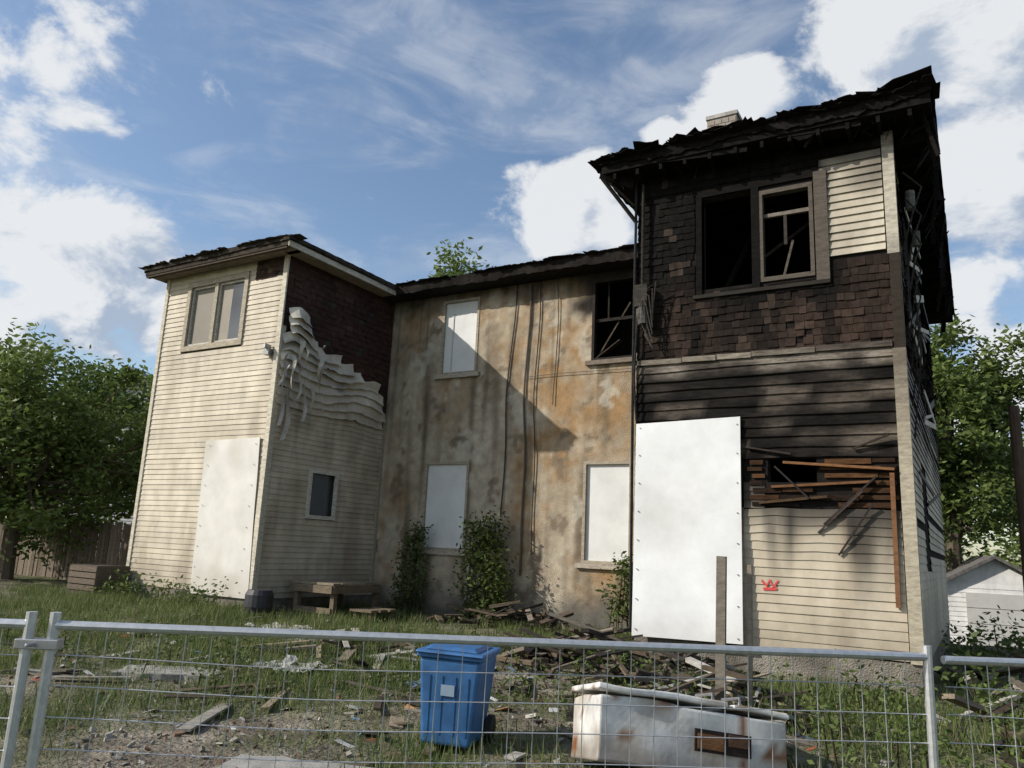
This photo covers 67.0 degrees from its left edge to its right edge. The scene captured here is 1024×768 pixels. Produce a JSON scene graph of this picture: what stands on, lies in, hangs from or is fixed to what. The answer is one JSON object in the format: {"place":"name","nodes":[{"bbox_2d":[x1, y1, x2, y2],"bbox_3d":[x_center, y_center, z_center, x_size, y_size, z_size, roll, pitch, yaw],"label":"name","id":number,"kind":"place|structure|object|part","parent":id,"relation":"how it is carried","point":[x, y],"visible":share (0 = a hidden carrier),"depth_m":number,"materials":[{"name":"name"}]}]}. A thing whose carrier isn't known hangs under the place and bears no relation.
{"place":"outdoors","nodes":[
{"label":"outdoors","id":0,"kind":"place"},
{"bbox_2d":[0,562,1023,767],"bbox_3d":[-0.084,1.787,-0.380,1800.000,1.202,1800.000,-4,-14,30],"label":"ground","id":1,"kind":"structure","parent":0,"point":[180,745],"depth_m":6.77,"materials":[{"name":"green plant"}]},
{"bbox_2d":[0,611,37,767],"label":"construction fence panel","id":2,"kind":"object","parent":1,"relation":"on","point":[27,624],"visible":1,"depth_m":3.11,"materials":[{"name":"metal"}]},
{"bbox_2d":[0,518,131,579],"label":"wooden board fence","id":3,"kind":"object","parent":1,"relation":"on","point":[108,545],"visible":0.28,"depth_m":19.39,"materials":[{"name":"brown wood"}]},
{"bbox_2d":[0,318,152,579],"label":"leafy tree","id":4,"kind":"object","parent":1,"relation":"on","point":[38,424],"visible":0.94,"depth_m":18.52,"materials":[{"name":"green plant"}]},
{"bbox_2d":[6,365,153,519],"bbox_3d":[-14.197,2.560,26.159,6.892,7.376,7.211,0,-12,10],"label":"leafy tree","id":5,"kind":"object","parent":1,"relation":"on","point":[136,406],"visible":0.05,"depth_m":26.13,"materials":[{"name":"green plant"}]},
{"bbox_2d":[34,493,132,570],"bbox_3d":[-17.235,4.800,25.121,25.823,3.669,2.870,-4,-14,30],"label":"hedge","id":6,"kind":"object","parent":1,"relation":"on","point":[101,518],"visible":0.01,"depth_m":22.19,"materials":[{"name":"green plant"}]},
{"bbox_2d":[42,380,150,555],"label":"walls","id":7,"kind":"structure","parent":1,"relation":"on","point":[128,521],"depth_m":37.06,"materials":[{"name":"plastic"}]},
{"bbox_2d":[66,564,129,594],"bbox_3d":[-8.262,3.942,15.426,0.900,0.650,0.700,-4,-14,30],"label":"wooden crate","id":8,"kind":"object","parent":1,"relation":"on","point":[80,575],"visible":0.73,"depth_m":15.18,"materials":[{"name":"brown wood"}]},
{"bbox_2d":[77,562,237,606],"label":"weeds","id":9,"kind":"object","parent":1,"relation":"on","point":[118,584],"visible":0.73,"depth_m":14.39,"materials":[{"name":"green plant"}]},
{"bbox_2d":[109,665,370,767],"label":"broken concrete slabs","id":10,"kind":"structure","parent":1,"relation":"on","point":[232,763],"depth_m":5.59,"materials":[{"name":"grey concrete"}]},
{"bbox_2d":[244,589,273,614],"bbox_3d":[-4.375,3.763,13.362,0.473,0.400,0.480,-4,-14,30],"label":"dark bucket","id":11,"kind":"object","parent":1,"relation":"on","point":[260,600],"visible":0.86,"depth_m":13.19,"materials":[{"name":"plastic"}]},
{"bbox_2d":[232,628,417,671],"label":"broken boards","id":12,"kind":"object","parent":1,"relation":"on","point":[345,644],"visible":0.41,"depth_m":9.87,"materials":[{"name":"grey wood"}]},
{"bbox_2d":[245,622,420,687],"bbox_3d":[-2.538,3.376,9.742,1.768,0.208,5.425,12,-15,-36],"label":"crumpled tarp","id":13,"kind":"object","parent":1,"relation":"on","point":[414,683],"visible":0.35,"depth_m":9.01,"materials":[{"name":"plastic"}]},
{"bbox_2d":[289,579,396,620],"bbox_3d":[-3.017,4.068,14.353,1.800,0.740,1.340,-4,-14,30],"label":"wooden work bench","id":14,"kind":"object","parent":1,"relation":"on","point":[336,589],"visible":0.8,"depth_m":14.11,"materials":[{"name":"brown wood"}]},
{"bbox_2d":[15,617,816,762],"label":"litter","id":15,"kind":"object","parent":1,"relation":"on","point":[412,707],"visible":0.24,"depth_m":7.29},
{"bbox_2d":[0,609,874,767],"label":"broken boards","id":16,"kind":"object","parent":1,"relation":"on","point":[211,713],"visible":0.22,"depth_m":7.52,"materials":[{"name":"brown wood"}]},
{"bbox_2d":[407,237,492,280],"bbox_3d":[-2.683,0.764,37.302,7.245,16.549,7.438,-4,-14,30],"label":"leafy tree","id":17,"kind":"object","parent":1,"relation":"on","point":[456,269],"visible":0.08,"depth_m":37.99,"materials":[{"name":"green plant"}]},
{"bbox_2d":[416,643,501,748],"bbox_3d":[-0.442,2.560,6.405,0.581,0.797,0.734,0,-12,13],"label":"blue recycling cart","id":18,"kind":"object","parent":1,"relation":"on","point":[449,656],"visible":0.86,"depth_m":6.13,"materials":[{"name":"plastic"}]},
{"bbox_2d":[0,610,920,767],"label":"rubble stones","id":19,"kind":"object","parent":1,"relation":"on","point":[108,734],"visible":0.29,"depth_m":6.64,"materials":[{"name":"stone"}]},
{"bbox_2d":[25,612,938,767],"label":"construction fence panel","id":20,"kind":"object","parent":1,"relation":"on","point":[56,624],"visible":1,"depth_m":3.30,"materials":[{"name":"metal"}]},
{"bbox_2d":[13,637,63,649],"bbox_3d":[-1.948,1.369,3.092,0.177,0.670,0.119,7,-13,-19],"label":"fence clamp","id":21,"kind":"object","parent":20,"relation":"attached to","point":[42,644],"visible":0.98,"depth_m":3.14,"materials":[{"name":"metal"}]},
{"bbox_2d":[441,505,528,623],"bbox_3d":[-0.493,3.532,14.705,1.736,2.447,1.068,-4,-14,30],"label":"bush","id":22,"kind":"object","parent":1,"relation":"on","point":[476,559],"visible":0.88,"depth_m":14.66,"materials":[{"name":"green plant"}]},
{"bbox_2d":[371,267,637,634],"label":"stucco wall","id":23,"kind":"structure","parent":1,"relation":"on","point":[583,418],"depth_m":15.58,"materials":[{"name":"beige paint"}]},
{"bbox_2d":[386,516,434,614],"bbox_3d":[-2.111,3.802,15.797,1.144,2.209,0.769,-4,-14,30],"label":"wall vine","id":24,"kind":"object","parent":23,"relation":"attached to","point":[409,593],"depth_m":15.69,"materials":[{"name":"green plant"}]},
{"bbox_2d":[415,275,636,569],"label":"window frames and sills","id":25,"kind":"structure","parent":23,"relation":"attached to","point":[594,360],"depth_m":15.24,"materials":[{"name":"brown wood"}]},
{"bbox_2d":[423,300,628,561],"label":"white window boards","id":26,"kind":"object","parent":25,"relation":"attached to","point":[607,515],"depth_m":15.93,"materials":[{"name":"white wood"}]},
{"bbox_2d":[596,282,632,357],"bbox_3d":[2.024,-1.248,15.044,0.791,1.529,0.182,-4,-14,28],"label":"burned window sash","id":27,"kind":"object","parent":25,"relation":"attached to","point":[615,344],"visible":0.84,"depth_m":15.00,"materials":[{"name":"brown wood"}]},
{"bbox_2d":[500,279,631,575],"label":"wall cables","id":28,"kind":"object","parent":23,"relation":"attached to","point":[522,503],"depth_m":15.45,"materials":[{"name":"black rubber"}]},
{"bbox_2d":[595,551,632,635],"bbox_3d":[1.958,3.664,13.367,1.206,1.577,0.679,-4,-14,30],"label":"wall vine","id":29,"kind":"object","parent":23,"relation":"attached to","point":[617,612],"depth_m":13.39,"materials":[{"name":"green plant"}]},
{"bbox_2d":[0,581,1023,767],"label":"grass","id":30,"kind":"structure","parent":1,"relation":"on","point":[50,594],"depth_m":8.41,"materials":[{"name":"green plant"}]},
{"bbox_2d":[417,600,620,635],"bbox_3d":[-0.022,4.172,13.829,3.833,0.652,1.718,-4,-14,30],"label":"burnt timber pile","id":31,"kind":"object","parent":1,"relation":"on","point":[530,616],"visible":0.61,"depth_m":13.74,"materials":[{"name":"brown wood"}]},
{"bbox_2d":[126,584,949,699],"bbox_3d":[0.571,5.208,15.692,14.324,1.600,9.002,-4,-14,30],"label":"foundation","id":32,"kind":"object","parent":1,"relation":"on","point":[806,665],"visible":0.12,"depth_m":9.13,"materials":[{"name":"concrete"}]},
{"bbox_2d":[181,130,944,683],"bbox_3d":[0.745,1.535,16.474,14.320,6.920,9.000,-4,-14,30],"label":"wall structure","id":33,"kind":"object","parent":1,"relation":"on","point":[715,276],"depth_m":10.94,"materials":[{"name":"black wood"}]},
{"bbox_2d":[190,284,233,343],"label":"window blinds","id":34,"kind":"object","parent":33,"relation":"in","point":[202,316],"depth_m":16.17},
{"bbox_2d":[128,262,385,597],"bbox_3d":[-3.695,1.679,19.107,4.044,6.524,9.021,-4,-14,30],"label":"cream siding","id":35,"kind":"object","parent":33,"relation":"attached to","point":[201,398],"visible":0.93,"depth_m":15.45,"materials":[{"name":"plastic"}]},
{"bbox_2d":[263,343,272,355],"bbox_3d":[-4.682,-0.660,14.771,0.140,0.200,0.164,-4,-14,30],"label":"wall lamp","id":36,"kind":"object","parent":35,"relation":"attached to","point":[267,350],"visible":1,"depth_m":14.75,"materials":[{"name":"white plastic"}]},
{"bbox_2d":[276,336,326,439],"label":"melted siding strips","id":37,"kind":"object","parent":35,"relation":"attached to","point":[302,341],"visible":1,"depth_m":14.78,"materials":[{"name":"plastic"}]},
{"bbox_2d":[227,282,332,515],"bbox_3d":[-4.657,0.270,15.624,0.446,4.620,2.349,-30,-35,69],"label":"window glass","id":38,"kind":"object","parent":33,"relation":"attached to","point":[320,495],"visible":0.77,"depth_m":15.65,"materials":[{"name":"grey glass"}]},
{"bbox_2d":[256,256,394,413],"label":"brown shingles","id":39,"kind":"object","parent":33,"relation":"attached to","point":[344,330],"visible":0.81,"depth_m":16.34,"materials":[{"name":"brown wood"}]},
{"bbox_2d":[190,417,742,643],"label":"white door boards","id":40,"kind":"object","parent":33,"relation":"attached to","point":[687,522],"depth_m":10.13,"materials":[{"name":"white wood"}]},
{"bbox_2d":[126,130,924,666],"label":"corner boards and window trim","id":41,"kind":"object","parent":33,"relation":"attached to","point":[818,216],"visible":0.95,"depth_m":10.11,"materials":[{"name":"brown wood"}]},
{"bbox_2d":[145,87,953,357],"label":"roof deck","id":42,"kind":"structure","parent":33,"relation":"on","point":[621,293],"depth_m":11.39,"materials":[{"name":"black wood"}]},
{"bbox_2d":[146,240,395,296],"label":"wing soffit trim","id":43,"kind":"structure","parent":42,"relation":"on","point":[309,256],"depth_m":15.86,"materials":[{"name":"brown wood"}]},
{"bbox_2d":[138,65,954,320],"bbox_3d":[0.888,-2.031,17.069,15.393,0.481,10.100,-4,-14,30],"label":"torn roof edge","id":44,"kind":"object","parent":42,"relation":"attached to","point":[905,87],"visible":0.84,"depth_m":10.93,"materials":[{"name":"black wood"}]},
{"bbox_2d":[706,109,742,128],"bbox_3d":[3.405,-3.598,12.290,0.500,1.295,0.500,-4,-14,30],"label":"brick chimney","id":45,"kind":"object","parent":42,"relation":"on","point":[726,118],"visible":0.03,"depth_m":12.20,"materials":[{"name":"brick"}]},
{"bbox_2d":[629,182,655,631],"bbox_3d":[1.810,0.101,10.653,0.422,6.400,0.176,-7,-15,37],"label":"service mast and meter","id":46,"kind":"object","parent":33,"relation":"attached to","point":[641,299],"visible":1,"depth_m":10.84,"materials":[{"name":"grey metal"}]},
{"bbox_2d":[696,169,812,294],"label":"charred window jambs and rafters","id":47,"kind":"object","parent":33,"relation":"attached to","point":[752,232],"visible":0.42,"depth_m":11.60,"materials":[{"name":"black wood"}]},
{"bbox_2d":[633,340,898,639],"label":"charred wall planks","id":48,"kind":"object","parent":33,"relation":"attached to","point":[832,400],"visible":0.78,"depth_m":9.68,"materials":[{"name":"black wood"}]},
{"bbox_2d":[599,108,953,438],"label":"hanging burned scraps","id":49,"kind":"object","parent":33,"relation":"attached to","point":[934,195],"visible":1,"depth_m":10.63,"materials":[{"name":"brown wood"}]},
{"bbox_2d":[637,128,937,445],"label":"charred shingles","id":50,"kind":"object","parent":33,"relation":"attached to","point":[860,295],"visible":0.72,"depth_m":10.42,"materials":[{"name":"brown wood"}]},
{"bbox_2d":[746,434,900,607],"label":"broken trim pieces","id":51,"kind":"object","parent":33,"relation":"attached to","point":[894,532],"visible":1,"depth_m":9.08,"materials":[{"name":"brown wood"}]},
{"bbox_2d":[729,148,949,661],"bbox_3d":[6.470,0.834,12.548,3.083,6.384,9.612,-12,-19,50],"label":"sooty cream siding","id":52,"kind":"object","parent":33,"relation":"attached to","point":[824,595],"visible":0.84,"depth_m":9.34,"materials":[{"name":"plastic"}]},
{"bbox_2d":[761,579,777,589],"bbox_3d":[3.140,2.442,9.412,0.200,0.146,0.001,-4,-14,30],"label":"red paint mark","id":53,"kind":"object","parent":52,"relation":"attached to","point":[773,587],"visible":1,"depth_m":9.41,"materials":[{"name":"red paint"}]},
{"bbox_2d":[904,207,939,505],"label":"loose siding lengths","id":54,"kind":"object","parent":52,"relation":"attached to","point":[924,332],"visible":0.88,"depth_m":11.44,"materials":[{"name":"plastic"}]},
{"bbox_2d":[495,612,759,694],"bbox_3d":[1.115,3.246,9.473,3.690,0.777,2.448,-4,-14,30],"label":"burnt timber pile","id":55,"kind":"object","parent":1,"relation":"on","point":[589,631],"visible":0.49,"depth_m":9.25,"materials":[{"name":"brown wood"}]},
{"bbox_2d":[405,623,946,760],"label":"weeds","id":56,"kind":"object","parent":1,"relation":"on","point":[821,721],"visible":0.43,"depth_m":7.69,"materials":[{"name":"green plant"}]},
{"bbox_2d":[571,682,788,767],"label":"discarded white freezer","id":57,"kind":"object","parent":1,"relation":"on","point":[665,748],"visible":0.93,"depth_m":5.58,"materials":[{"name":"enamel"},{"name":"rusted metal"}]},
{"bbox_3d":[1.036,2.404,5.932,1.012,0.316,0.686,5,-12,-11],"label":"door","id":58,"kind":"part","parent":57,"relation":"part of","materials":[{"name":"white metal"}]},
{"bbox_3d":[1.782,2.568,6.037,0.466,0.231,0.682,5,-12,-11],"label":"freezer door","id":59,"kind":"part","parent":57,"relation":"part of","materials":[{"name":"white metal"}]},
{"bbox_2d":[566,657,824,747],"bbox_3d":[1.857,3.054,7.510,2.615,0.562,2.395,-4,-14,30],"label":"burnt timber pile","id":60,"kind":"object","parent":1,"relation":"on","point":[686,684],"visible":0.32,"depth_m":7.62,"materials":[{"name":"brown wood"}]},
{"bbox_2d":[715,556,726,700],"bbox_3d":[1.998,2.425,7.393,0.120,1.522,0.050,-4,-14,30],"label":"wooden stake","id":61,"kind":"object","parent":1,"relation":"on","point":[721,591],"visible":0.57,"depth_m":7.41,"materials":[{"name":"grey wood"}]},
{"bbox_2d":[747,565,752,704],"bbox_3d":[2.291,2.484,7.440,0.060,1.451,0.040,-4,-14,30],"label":"wooden stake","id":62,"kind":"object","parent":1,"relation":"on","point":[749,615],"visible":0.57,"depth_m":7.46,"materials":[{"name":"grey wood"}]},
{"bbox_2d":[790,658,1023,767],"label":"weeds","id":63,"kind":"object","parent":1,"relation":"on","point":[900,720],"visible":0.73,"depth_m":5.89,"materials":[{"name":"green plant"}]},
{"bbox_2d":[930,309,1023,571],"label":"leafy tree","id":64,"kind":"object","parent":1,"relation":"on","point":[973,401],"visible":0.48,"depth_m":25.74,"materials":[{"name":"green plant"}]},
{"bbox_2d":[933,605,1023,703],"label":"weeds","id":65,"kind":"object","parent":1,"relation":"on","point":[1005,641],"visible":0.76,"depth_m":10.08,"materials":[{"name":"green plant"}]},
{"bbox_2d":[933,650,1023,767],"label":"broken boards","id":66,"kind":"object","parent":1,"relation":"on","point":[956,699],"visible":0.44,"depth_m":6.99,"materials":[{"name":"brown wood"}]},
{"bbox_2d":[941,656,1023,767],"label":"construction fence panel","id":67,"kind":"object","parent":1,"relation":"on","point":[983,661],"visible":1,"depth_m":3.51,"materials":[{"name":"metal"}]},
{"bbox_2d":[946,555,1023,647],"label":"garage","id":68,"kind":"structure","parent":1,"relation":"on","point":[978,585],"depth_m":23.05,"materials":[{"name":"plastic"}]},
{"bbox_2d":[965,592,1023,647],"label":"overhead door","id":69,"kind":"structure","parent":68,"relation":"in","point":[976,600],"depth_m":22.84,"materials":[{"name":"white metal"}]},
{"bbox_2d":[962,546,1021,568],"bbox_3d":[19.927,8.384,30.263,7.836,3.964,3.909,-4,-14,30],"label":"hedge","id":70,"kind":"object","parent":1,"relation":"on","point":[1015,564],"visible":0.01,"depth_m":30.30,"materials":[{"name":"green plant"}]},
{"bbox_2d":[962,433,1023,567],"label":"leafy tree","id":71,"kind":"object","parent":1,"relation":"on","point":[1013,546],"visible":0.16,"depth_m":33.13,"materials":[{"name":"green plant"}]},
{"bbox_2d":[1007,406,1023,590],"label":"wooden pole","id":72,"kind":"object","parent":1,"relation":"on","point":[1016,439],"visible":1,"depth_m":11.70,"materials":[{"name":"brown wood"}]},
{"bbox_2d":[0,0,1023,563],"label":"sky","id":73,"kind":"structure","parent":0,"point":[134,134],"materials":[{"name":"blue"}]}
]}

